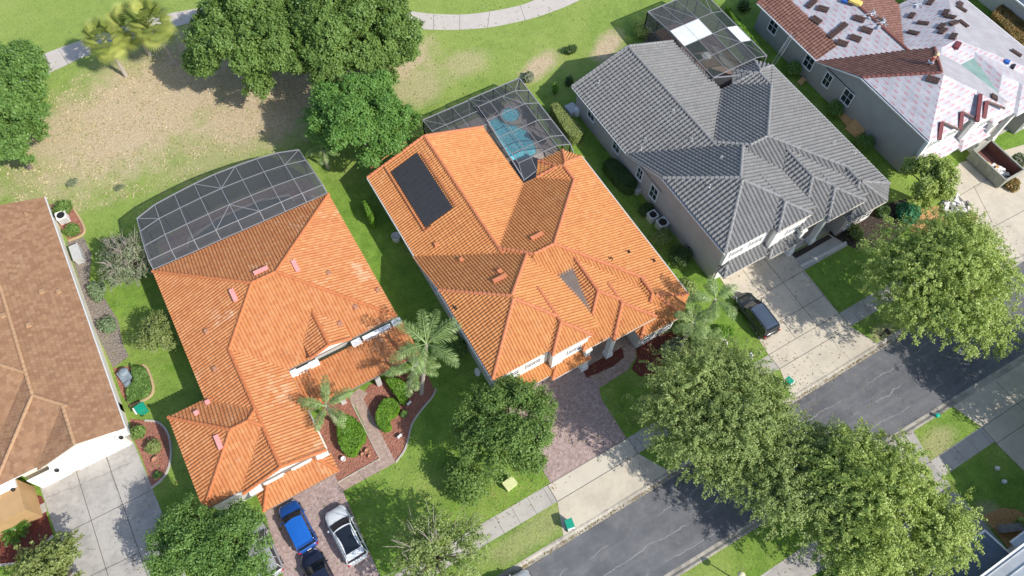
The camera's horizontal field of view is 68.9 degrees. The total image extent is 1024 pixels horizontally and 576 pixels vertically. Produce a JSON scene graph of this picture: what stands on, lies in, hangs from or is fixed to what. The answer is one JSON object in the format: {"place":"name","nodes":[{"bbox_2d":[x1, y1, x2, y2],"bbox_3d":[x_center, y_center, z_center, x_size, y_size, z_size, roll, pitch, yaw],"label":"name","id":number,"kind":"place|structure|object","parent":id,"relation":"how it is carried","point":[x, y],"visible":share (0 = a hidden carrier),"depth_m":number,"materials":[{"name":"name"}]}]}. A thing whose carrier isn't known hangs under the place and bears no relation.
{"place":"outdoors","nodes":[
{"label":"outdoors","id":0,"kind":"place"},
{"bbox_2d":[40,442,185,575],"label":"driveway","id":1,"kind":"structure","parent":0,"point":[67,509],"depth_m":60.15,"materials":[{"name":"grey concrete"}]},
{"bbox_2d":[22,0,578,80],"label":"path","id":2,"kind":"structure","parent":0,"point":[73,52],"depth_m":86.72,"materials":[{"name":"concrete"}]},
{"bbox_2d":[265,475,379,575],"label":"driveway","id":3,"kind":"structure","parent":0,"point":[313,507],"depth_m":59.58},
{"bbox_2d":[243,521,284,575],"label":"car","id":4,"kind":"object","parent":3,"relation":"on","point":[277,559],"visible":0.4,"depth_m":57.44,"materials":[{"name":"silver metal"}]},
{"bbox_2d":[279,500,318,554],"bbox_3d":[-17.007,18.776,59.068,2.120,1.650,4.265,-30,66,-15],"label":"car","id":5,"kind":"object","parent":3,"relation":"on","point":[302,534],"visible":1,"depth_m":58.40,"materials":[{"name":"blue paint"}]},
{"bbox_2d":[300,548,333,575],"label":"car","id":6,"kind":"object","parent":3,"relation":"on","point":[314,562],"visible":1,"depth_m":57.67,"materials":[{"name":"black paint"}]},
{"bbox_2d":[325,505,369,566],"bbox_3d":[-13.098,19.358,58.776,2.260,1.719,4.765,-29,66,-15],"label":"car","id":7,"kind":"object","parent":3,"relation":"on","point":[347,536],"visible":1,"depth_m":58.09,"materials":[{"name":"white paint"}]},
{"bbox_2d":[338,399,394,490],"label":"path","id":8,"kind":"structure","parent":0,"point":[386,459],"depth_m":62.68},
{"bbox_2d":[0,0,1023,575],"bbox_3d":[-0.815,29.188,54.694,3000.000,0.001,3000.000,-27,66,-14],"label":"ground","id":9,"kind":"structure","parent":0,"point":[456,72],"depth_m":75.51,"materials":[{"name":"green plant"}]},
{"bbox_2d":[0,37,52,126],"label":"oak tree","id":10,"kind":"object","parent":9,"relation":"on","point":[20,61],"visible":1,"depth_m":71.99,"materials":[{"name":"green plant"}]},
{"bbox_2d":[0,114,52,169],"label":"oak tree","id":11,"kind":"object","parent":9,"relation":"on","point":[14,133],"visible":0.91,"depth_m":71.04,"materials":[{"name":"green plant"}]},
{"bbox_2d":[0,512,52,563],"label":"flower bed","id":12,"kind":"object","parent":9,"relation":"on","point":[41,526],"visible":0.5,"depth_m":59.08,"materials":[{"name":"soil"}]},
{"bbox_2d":[1,519,31,546],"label":"shrub","id":13,"kind":"object","parent":12,"relation":"on","point":[15,532],"visible":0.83,"depth_m":58.55,"materials":[{"name":"green plant"}]},
{"bbox_2d":[5,527,85,575],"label":"magnolia tree","id":14,"kind":"object","parent":9,"relation":"on","point":[54,558],"visible":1,"depth_m":55.00,"materials":[{"name":"green plant"}]},
{"bbox_2d":[49,204,82,239],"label":"flower bed","id":15,"kind":"object","parent":9,"relation":"on","point":[74,218],"visible":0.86,"depth_m":73.10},
{"bbox_2d":[52,199,72,214],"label":"shrub","id":16,"kind":"object","parent":15,"relation":"on","point":[63,205],"visible":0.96,"depth_m":72.85,"materials":[{"name":"green plant"}]},
{"bbox_2d":[0,196,132,537],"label":"house","id":17,"kind":"structure","parent":9,"relation":"on","point":[62,414],"depth_m":61.43,"materials":[{"name":"beige tile"}]},
{"bbox_2d":[27,469,70,487],"bbox_3d":[-37.302,15.265,60.220,2.300,2.360,0.060,-27,66,-14],"label":"garage door","id":18,"kind":"structure","parent":17,"relation":"in","point":[46,478],"depth_m":60.24,"materials":[{"name":"white paint"}]},
{"bbox_2d":[69,438,130,469],"bbox_3d":[-33.865,13.526,61.199,4.250,2.360,0.060,-27,66,-14],"label":"garage door","id":19,"kind":"structure","parent":17,"relation":"in","point":[109,447],"depth_m":61.14,"materials":[{"name":"white paint"}]},
{"bbox_2d":[67,237,128,367],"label":"flower bed","id":20,"kind":"object","parent":9,"relation":"on","point":[112,342],"visible":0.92,"depth_m":68.50,"materials":[{"name":"gravel"}]},
{"bbox_2d":[69,243,85,264],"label":"generator","id":21,"kind":"object","parent":20,"relation":"on","point":[77,254],"visible":1,"depth_m":70.56,"materials":[{"name":"grey metal"}]},
{"bbox_2d":[86,280,106,302],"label":"shrub","id":22,"kind":"object","parent":20,"relation":"on","point":[96,291],"visible":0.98,"depth_m":68.72,"materials":[{"name":"green plant"}]},
{"bbox_2d":[96,315,116,333],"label":"shrub","id":23,"kind":"object","parent":20,"relation":"on","point":[106,325],"visible":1,"depth_m":67.08,"materials":[{"name":"green plant"}]},
{"bbox_2d":[79,15,130,77],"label":"fan palm","id":24,"kind":"object","parent":9,"relation":"on","point":[106,52],"visible":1,"depth_m":77.24,"materials":[{"name":"green plant"}]},
{"bbox_2d":[95,229,152,291],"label":"citrus tree","id":25,"kind":"object","parent":9,"relation":"on","point":[126,251],"visible":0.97,"depth_m":66.77,"materials":[{"name":"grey plant"}]},
{"bbox_2d":[105,0,153,56],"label":"fan palm","id":26,"kind":"object","parent":9,"relation":"on","point":[115,15],"visible":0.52,"depth_m":78.01,"materials":[{"name":"green plant"}]},
{"bbox_2d":[113,365,151,404],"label":"flower bed","id":27,"kind":"object","parent":9,"relation":"on","point":[121,385],"visible":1,"depth_m":65.34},
{"bbox_2d":[125,363,151,403],"bbox_3d":[-32.652,8.171,65.182,2.226,0.769,3.612,-16,63,-9],"label":"hedge","id":28,"kind":"object","parent":27,"relation":"on","point":[139,387],"visible":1,"depth_m":64.78,"materials":[{"name":"green plant"}]},
{"bbox_2d":[120,0,178,66],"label":"fan palm","id":29,"kind":"object","parent":9,"relation":"on","point":[138,10],"visible":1,"depth_m":76.92,"materials":[{"name":"green plant"}]},
{"bbox_2d":[130,419,169,485],"bbox_3d":[-30.081,13.226,62.760,2.615,0.001,6.633,-27,66,-14],"label":"flower bed","id":30,"kind":"object","parent":9,"relation":"on","point":[156,431],"visible":0.82,"depth_m":62.66,"materials":[{"name":"soil"}]},
{"bbox_2d":[144,438,161,454],"bbox_3d":[-29.889,13.238,62.270,1.362,1.037,1.367,14,63,7],"label":"shrub","id":31,"kind":"object","parent":30,"relation":"on","point":[153,446],"visible":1,"depth_m":61.99,"materials":[{"name":"green plant"}]},
{"bbox_2d":[144,419,171,488],"bbox_3d":[-29.504,13.593,62.521,2.030,0.120,6.188,-15,63,-9],"label":"garden edging","id":32,"kind":"object","parent":30,"relation":"on","point":[170,457],"visible":1,"depth_m":62.41,"materials":[{"name":"concrete"}]},
{"bbox_2d":[130,309,180,354],"bbox_3d":[-31.186,4.326,65.296,4.286,4.164,4.300,-27,66,-14],"label":"citrus tree","id":33,"kind":"object","parent":9,"relation":"on","point":[157,330],"visible":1,"depth_m":64.37,"materials":[{"name":"green plant"}]},
{"bbox_2d":[0,35,350,209],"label":"dead grass","id":34,"kind":"structure","parent":9,"relation":"on","point":[72,121],"depth_m":78.73,"materials":[{"name":"plant"}]},
{"bbox_2d":[138,493,229,575],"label":"oak tree","id":35,"kind":"object","parent":9,"relation":"on","point":[176,532],"visible":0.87,"depth_m":53.77,"materials":[{"name":"green plant"}]},
{"bbox_2d":[184,496,279,575],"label":"oak tree","id":36,"kind":"object","parent":9,"relation":"on","point":[239,520],"visible":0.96,"depth_m":53.29,"materials":[{"name":"green plant"}]},
{"bbox_2d":[174,0,303,101],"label":"oak tree","id":37,"kind":"object","parent":9,"relation":"on","point":[253,39],"visible":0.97,"depth_m":73.14,"materials":[{"name":"green plant"}]},
{"bbox_2d":[166,197,318,264],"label":"pool deck","id":38,"kind":"structure","parent":9,"relation":"on","point":[224,239],"depth_m":72.14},
{"bbox_2d":[136,149,326,269],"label":"pool cage","id":39,"kind":"object","parent":38,"relation":"on","point":[211,209],"visible":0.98,"depth_m":68.90,"materials":[{"name":"white metal"}]},
{"bbox_2d":[151,193,418,511],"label":"house","id":40,"kind":"structure","parent":9,"relation":"on","point":[274,319],"depth_m":62.68,"materials":[{"name":"tile"}]},
{"bbox_2d":[305,142,338,169],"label":"queen palm","id":41,"kind":"object","parent":9,"relation":"on","point":[316,151],"visible":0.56,"depth_m":74.06,"materials":[{"name":"plant"}]},
{"bbox_2d":[315,396,377,480],"bbox_3d":[-14.505,12.417,63.424,3.865,0.001,7.060,-27,66,-14],"label":"flower bed","id":42,"kind":"object","parent":9,"relation":"on","point":[328,431],"visible":0.38,"depth_m":62.91,"materials":[{"name":"soil"}]},
{"bbox_2d":[296,375,352,431],"bbox_3d":[-14.663,10.328,61.409,4.216,5.646,4.381,40,68,18],"label":"queen palm","id":43,"kind":"object","parent":42,"relation":"on","point":[325,388],"visible":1,"depth_m":59.45,"materials":[{"name":"plant"}]},
{"bbox_2d":[336,414,366,457],"bbox_3d":[-13.509,12.444,62.920,2.472,1.113,3.677,-6,62,-4],"label":"hedge","id":44,"kind":"object","parent":42,"relation":"on","point":[351,437],"visible":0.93,"depth_m":62.52,"materials":[{"name":"green plant"}]},
{"bbox_2d":[280,0,424,85],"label":"oak tree","id":45,"kind":"object","parent":9,"relation":"on","point":[335,38],"visible":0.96,"depth_m":73.50,"materials":[{"name":"green plant"}]},
{"bbox_2d":[303,67,422,167],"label":"broadleaf tree","id":46,"kind":"object","parent":9,"relation":"on","point":[343,113],"visible":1,"depth_m":70.61,"materials":[{"name":"green plant"}]},
{"bbox_2d":[362,200,376,228],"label":"hedge","id":47,"kind":"object","parent":9,"relation":"on","point":[369,213],"visible":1,"depth_m":72.18,"materials":[{"name":"green plant"}]},
{"bbox_2d":[364,373,433,460],"bbox_3d":[-9.043,10.450,64.555,5.876,0.001,7.270,-27,66,-14],"label":"flower bed","id":48,"kind":"object","parent":9,"relation":"on","point":[375,396],"visible":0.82,"depth_m":64.67,"materials":[{"name":"soil"}]},
{"bbox_2d":[375,397,399,432],"bbox_3d":[-10.721,10.779,63.830,1.873,1.152,2.943,20,63,10],"label":"hedge","id":49,"kind":"object","parent":48,"relation":"on","point":[387,411],"visible":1,"depth_m":63.47,"materials":[{"name":"green plant"}]},
{"bbox_2d":[385,377,407,404],"bbox_3d":[-9.823,8.835,64.909,1.557,1.099,2.689,-27,66,-14],"label":"hedge","id":50,"kind":"object","parent":48,"relation":"on","point":[395,385],"visible":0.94,"depth_m":64.54,"materials":[{"name":"green plant"}]},
{"bbox_2d":[383,340,440,397],"bbox_3d":[-7.990,7.501,62.429,3.849,6.764,4.377,36,67,17],"label":"queen palm","id":51,"kind":"object","parent":48,"relation":"on","point":[410,383],"visible":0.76,"depth_m":59.97,"materials":[{"name":"plant"}]},
{"bbox_2d":[389,309,461,394],"bbox_3d":[-6.904,5.724,62.498,5.639,8.365,5.997,2,62,0],"label":"queen palm","id":52,"kind":"object","parent":48,"relation":"on","point":[414,331],"visible":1,"depth_m":59.54,"materials":[{"name":"plant"}]},
{"bbox_2d":[384,500,493,575],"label":"live oak","id":53,"kind":"object","parent":9,"relation":"on","point":[429,550],"visible":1,"depth_m":54.02,"materials":[{"name":"green plant"}]},
{"bbox_2d":[446,337,466,357],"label":"shrub","id":54,"kind":"object","parent":9,"relation":"on","point":[457,346],"visible":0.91,"depth_m":66.10,"materials":[{"name":"green plant"}]},
{"bbox_2d":[0,0,919,575],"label":"grass tufts","id":55,"kind":"object","parent":9,"relation":"on","point":[344,216],"visible":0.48,"depth_m":76.67,"materials":[{"name":"green plant"}]},
{"bbox_2d":[441,457,492,508],"bbox_3d":[-3.757,15.480,60.260,4.374,3.084,3.590,41,69,19],"label":"shrub","id":56,"kind":"object","parent":9,"relation":"on","point":[467,485],"visible":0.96,"depth_m":59.31,"materials":[{"name":"green plant"}]},
{"bbox_2d":[448,372,558,482],"bbox_3d":[-0.268,11.558,59.475,9.582,8.404,8.670,-27,66,-14],"label":"oak tree","id":57,"kind":"object","parent":9,"relation":"on","point":[515,434],"visible":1,"depth_m":57.14,"materials":[{"name":"green plant"}]},
{"bbox_2d":[455,101,558,182],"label":"pool deck","id":58,"kind":"structure","parent":9,"relation":"on","point":[549,152],"depth_m":77.72,"materials":[{"name":"concrete"}]},
{"bbox_2d":[422,78,573,182],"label":"pool cage","id":59,"kind":"object","parent":58,"relation":"on","point":[526,113],"visible":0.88,"depth_m":75.53,"materials":[{"name":"white metal"}]},
{"bbox_2d":[366,125,688,386],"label":"house","id":60,"kind":"structure","parent":9,"relation":"on","point":[556,267],"depth_m":66.04,"materials":[{"name":"tile"}]},
{"bbox_2d":[549,102,583,145],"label":"hedge","id":61,"kind":"object","parent":9,"relation":"on","point":[570,128],"visible":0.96,"depth_m":78.08,"materials":[{"name":"green plant"}]},
{"bbox_2d":[125,195,1022,575],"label":"leaf litter","id":62,"kind":"object","parent":9,"relation":"on","point":[663,427],"visible":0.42,"depth_m":63.63,"materials":[{"name":"brown plant"}]},
{"bbox_2d":[584,348,623,377],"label":"flower bed","id":63,"kind":"object","parent":9,"relation":"on","point":[604,363],"visible":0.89,"depth_m":66.77,"materials":[{"name":"soil"}]},
{"bbox_2d":[602,158,637,194],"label":"hedge","id":64,"kind":"object","parent":9,"relation":"on","point":[621,178],"visible":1,"depth_m":75.32,"materials":[{"name":"green plant"}]},
{"bbox_2d":[631,15,647,39],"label":"shrub","id":65,"kind":"object","parent":9,"relation":"on","point":[639,31],"visible":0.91,"depth_m":85.11,"materials":[{"name":"green plant"}]},
{"bbox_2d":[632,331,687,375],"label":"flower bed","id":66,"kind":"object","parent":9,"relation":"on","point":[656,342],"visible":0.5,"depth_m":67.25,"materials":[{"name":"soil"}]},
{"bbox_2d":[659,336,685,356],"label":"shrub","id":67,"kind":"object","parent":66,"relation":"on","point":[673,342],"visible":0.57,"depth_m":66.76,"materials":[{"name":"green plant"}]},
{"bbox_2d":[650,227,670,245],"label":"shrub","id":68,"kind":"object","parent":9,"relation":"on","point":[660,237],"visible":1,"depth_m":72.04,"materials":[{"name":"green plant"}]},
{"bbox_2d":[669,244,692,268],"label":"shrub","id":69,"kind":"object","parent":9,"relation":"on","point":[682,254],"visible":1,"depth_m":71.02,"materials":[{"name":"green plant"}]},
{"bbox_2d":[643,39,740,77],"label":"pool deck","id":70,"kind":"structure","parent":9,"relation":"on","point":[712,65],"depth_m":84.26,"materials":[{"name":"concrete"}]},
{"bbox_2d":[643,0,766,88],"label":"pool cage","id":71,"kind":"object","parent":70,"relation":"on","point":[712,27],"visible":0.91,"depth_m":81.17,"materials":[{"name":"metal"}]},
{"bbox_2d":[672,300,715,345],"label":"queen palm","id":72,"kind":"object","parent":9,"relation":"on","point":[689,326],"visible":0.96,"depth_m":62.51,"materials":[{"name":"plant"}]},
{"bbox_2d":[686,322,724,353],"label":"queen palm","id":73,"kind":"object","parent":9,"relation":"on","point":[713,337],"visible":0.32,"depth_m":65.39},
{"bbox_2d":[689,275,737,325],"bbox_3d":[17.085,2.438,64.908,4.035,7.735,4.158,-27,66,-14],"label":"queen palm","id":74,"kind":"object","parent":9,"relation":"on","point":[722,293],"visible":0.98,"depth_m":61.99,"materials":[{"name":"plant"}]},
{"bbox_2d":[626,331,808,502],"bbox_3d":[16.069,10.397,59.163,13.488,10.474,14.639,-27,66,-14],"label":"live oak","id":75,"kind":"object","parent":9,"relation":"on","point":[733,393],"visible":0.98,"depth_m":56.14,"materials":[{"name":"green plant"}]},
{"bbox_2d":[571,40,890,279],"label":"house","id":76,"kind":"structure","parent":9,"relation":"on","point":[756,161],"depth_m":71.79,"materials":[{"name":"tile"}]},
{"bbox_2d":[724,5,763,51],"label":"hedge","id":77,"kind":"object","parent":9,"relation":"on","point":[732,14],"visible":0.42,"depth_m":85.54,"materials":[{"name":"green plant"}]},
{"bbox_2d":[498,254,1023,575],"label":"kerb","id":78,"kind":"structure","parent":9,"relation":"on","point":[665,476],"depth_m":61.74,"materials":[{"name":"concrete"}]},
{"bbox_2d":[727,410,890,568],"bbox_3d":[22.466,15.465,57.033,11.027,9.630,11.785,40,68,18],"label":"live oak","id":79,"kind":"object","parent":9,"relation":"on","point":[785,486],"visible":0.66,"depth_m":54.29,"materials":[{"name":"green plant"}]},
{"bbox_2d":[826,99,843,117],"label":"shrub","id":80,"kind":"object","parent":9,"relation":"on","point":[834,108],"visible":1,"depth_m":79.75,"materials":[{"name":"green plant"}]},
{"bbox_2d":[664,354,1023,575],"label":"kerb","id":81,"kind":"structure","parent":9,"relation":"on","point":[755,524],"depth_m":64.33,"materials":[{"name":"concrete"}]},
{"bbox_2d":[854,132,875,151],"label":"shrub","id":82,"kind":"object","parent":9,"relation":"on","point":[864,142],"visible":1,"depth_m":77.75,"materials":[{"name":"green plant"}]},
{"bbox_2d":[829,198,907,249],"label":"flower bed","id":83,"kind":"object","parent":9,"relation":"on","point":[866,226],"visible":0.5,"depth_m":73.95,"materials":[{"name":"soil"}]},
{"bbox_2d":[895,201,921,224],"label":"shrub","id":84,"kind":"object","parent":83,"relation":"on","point":[910,210],"visible":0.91,"depth_m":73.67,"materials":[{"name":"teal plant"}]},
{"bbox_2d":[754,0,1023,172],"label":"house","id":85,"kind":"structure","parent":9,"relation":"on","point":[897,106],"depth_m":77.39,"materials":[{"name":"paper"}]},
{"bbox_2d":[795,417,987,575],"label":"live oak","id":86,"kind":"object","parent":9,"relation":"on","point":[939,525],"visible":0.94,"depth_m":52.76,"materials":[{"name":"green plant"}]},
{"bbox_2d":[897,153,962,212],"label":"ligustrum tree","id":87,"kind":"object","parent":9,"relation":"on","point":[938,177],"visible":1,"depth_m":71.59,"materials":[{"name":"green plant"}]},
{"bbox_2d":[852,202,1023,361],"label":"live oak","id":88,"kind":"object","parent":9,"relation":"on","point":[964,253],"visible":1,"depth_m":61.34,"materials":[{"name":"green plant"}]},
{"bbox_2d":[940,193,969,215],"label":"debris pile","id":89,"kind":"object","parent":9,"relation":"on","point":[957,201],"visible":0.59,"depth_m":75.14,"materials":[{"name":"white paint"}]},
{"bbox_2d":[925,529,1023,575],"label":"house","id":90,"kind":"structure","parent":9,"relation":"on","point":[997,558],"depth_m":55.74,"materials":[{"name":"white paint"}]},
{"bbox_2d":[983,508,1023,547],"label":"flower bed","id":91,"kind":"object","parent":9,"relation":"on","point":[997,517],"visible":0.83,"depth_m":60.80,"materials":[{"name":"soil"}]},
{"bbox_2d":[996,523,1023,532],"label":"stone bench","id":92,"kind":"object","parent":91,"relation":"on","point":[1013,527],"visible":1,"depth_m":59.90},
{"bbox_2d":[989,4,1023,45],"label":"hedge","id":93,"kind":"object","parent":9,"relation":"on","point":[1008,20],"visible":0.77,"depth_m":85.77,"materials":[{"name":"orange plant"}]},
{"bbox_2d":[507,367,625,482],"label":"driveway","id":94,"kind":"structure","parent":0,"point":[601,430],"depth_m":64.06,"materials":[{"name":"brick"}]},
{"bbox_2d":[548,438,636,500],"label":"sidewalk","id":95,"kind":"structure","parent":0,"point":[586,473],"depth_m":62.27,"materials":[{"name":"concrete"}]},
{"bbox_2d":[588,343,635,386],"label":"path","id":96,"kind":"structure","parent":0,"point":[623,365],"depth_m":66.53,"materials":[{"name":"concrete"}]},
{"bbox_2d":[558,454,667,534],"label":"driveway","id":97,"kind":"structure","parent":0,"point":[597,496],"depth_m":61.50,"materials":[{"name":"concrete"}]},
{"bbox_2d":[395,281,916,575],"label":"sidewalk","id":98,"kind":"structure","parent":0,"point":[524,511],"depth_m":61.00,"materials":[{"name":"concrete"}]},
{"bbox_2d":[523,261,1023,575],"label":"road","id":99,"kind":"structure","parent":0,"point":[662,531],"depth_m":62.49,"materials":[{"name":"asphalt"}]},
{"bbox_2d":[720,253,876,395],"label":"driveway","id":100,"kind":"structure","parent":0,"point":[783,303],"depth_m":68.91,"materials":[{"name":"concrete"}]},
{"bbox_2d":[734,292,779,339],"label":"car","id":101,"kind":"object","parent":100,"relation":"on","point":[761,318],"visible":1,"depth_m":67.66,"materials":[{"name":"grey paint"}]},
{"bbox_2d":[767,555,833,575],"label":"path","id":102,"kind":"structure","parent":0,"point":[798,568],"depth_m":58.80,"materials":[{"name":"grey concrete"}]},
{"bbox_2d":[793,234,847,269],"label":"path","id":103,"kind":"structure","parent":0,"point":[829,244],"depth_m":72.58,"materials":[{"name":"concrete"}]},
{"bbox_2d":[791,235,831,257],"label":"flower bed","id":104,"kind":"object","parent":103,"relation":"on","point":[800,252],"visible":1,"depth_m":72.80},
{"bbox_2d":[761,427,993,575],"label":"sidewalk","id":105,"kind":"structure","parent":0,"point":[967,449],"depth_m":63.25,"materials":[{"name":"concrete"}]},
{"bbox_2d":[878,431,1002,575],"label":"driveway","id":106,"kind":"structure","parent":0,"point":[910,437],"depth_m":61.88,"materials":[{"name":"grey concrete"}]},
{"bbox_2d":[947,145,1023,269],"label":"driveway","id":107,"kind":"structure","parent":0,"point":[1001,204],"depth_m":75.64,"materials":[{"name":"concrete"}]},
{"bbox_2d":[966,140,1023,187],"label":"dumpster","id":108,"kind":"object","parent":107,"relation":"on","point":[980,157],"visible":1,"depth_m":76.91,"materials":[{"name":"grey metal"}]},
{"bbox_2d":[953,363,1023,469],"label":"driveway","id":109,"kind":"structure","parent":0,"point":[988,403],"depth_m":65.19,"materials":[{"name":"concrete"}]},
{"bbox_2d":[979,0,1023,20],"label":"house","id":110,"kind":"structure","parent":0,"point":[1016,7],"depth_m":86.47,"materials":[{"name":"white paint"}]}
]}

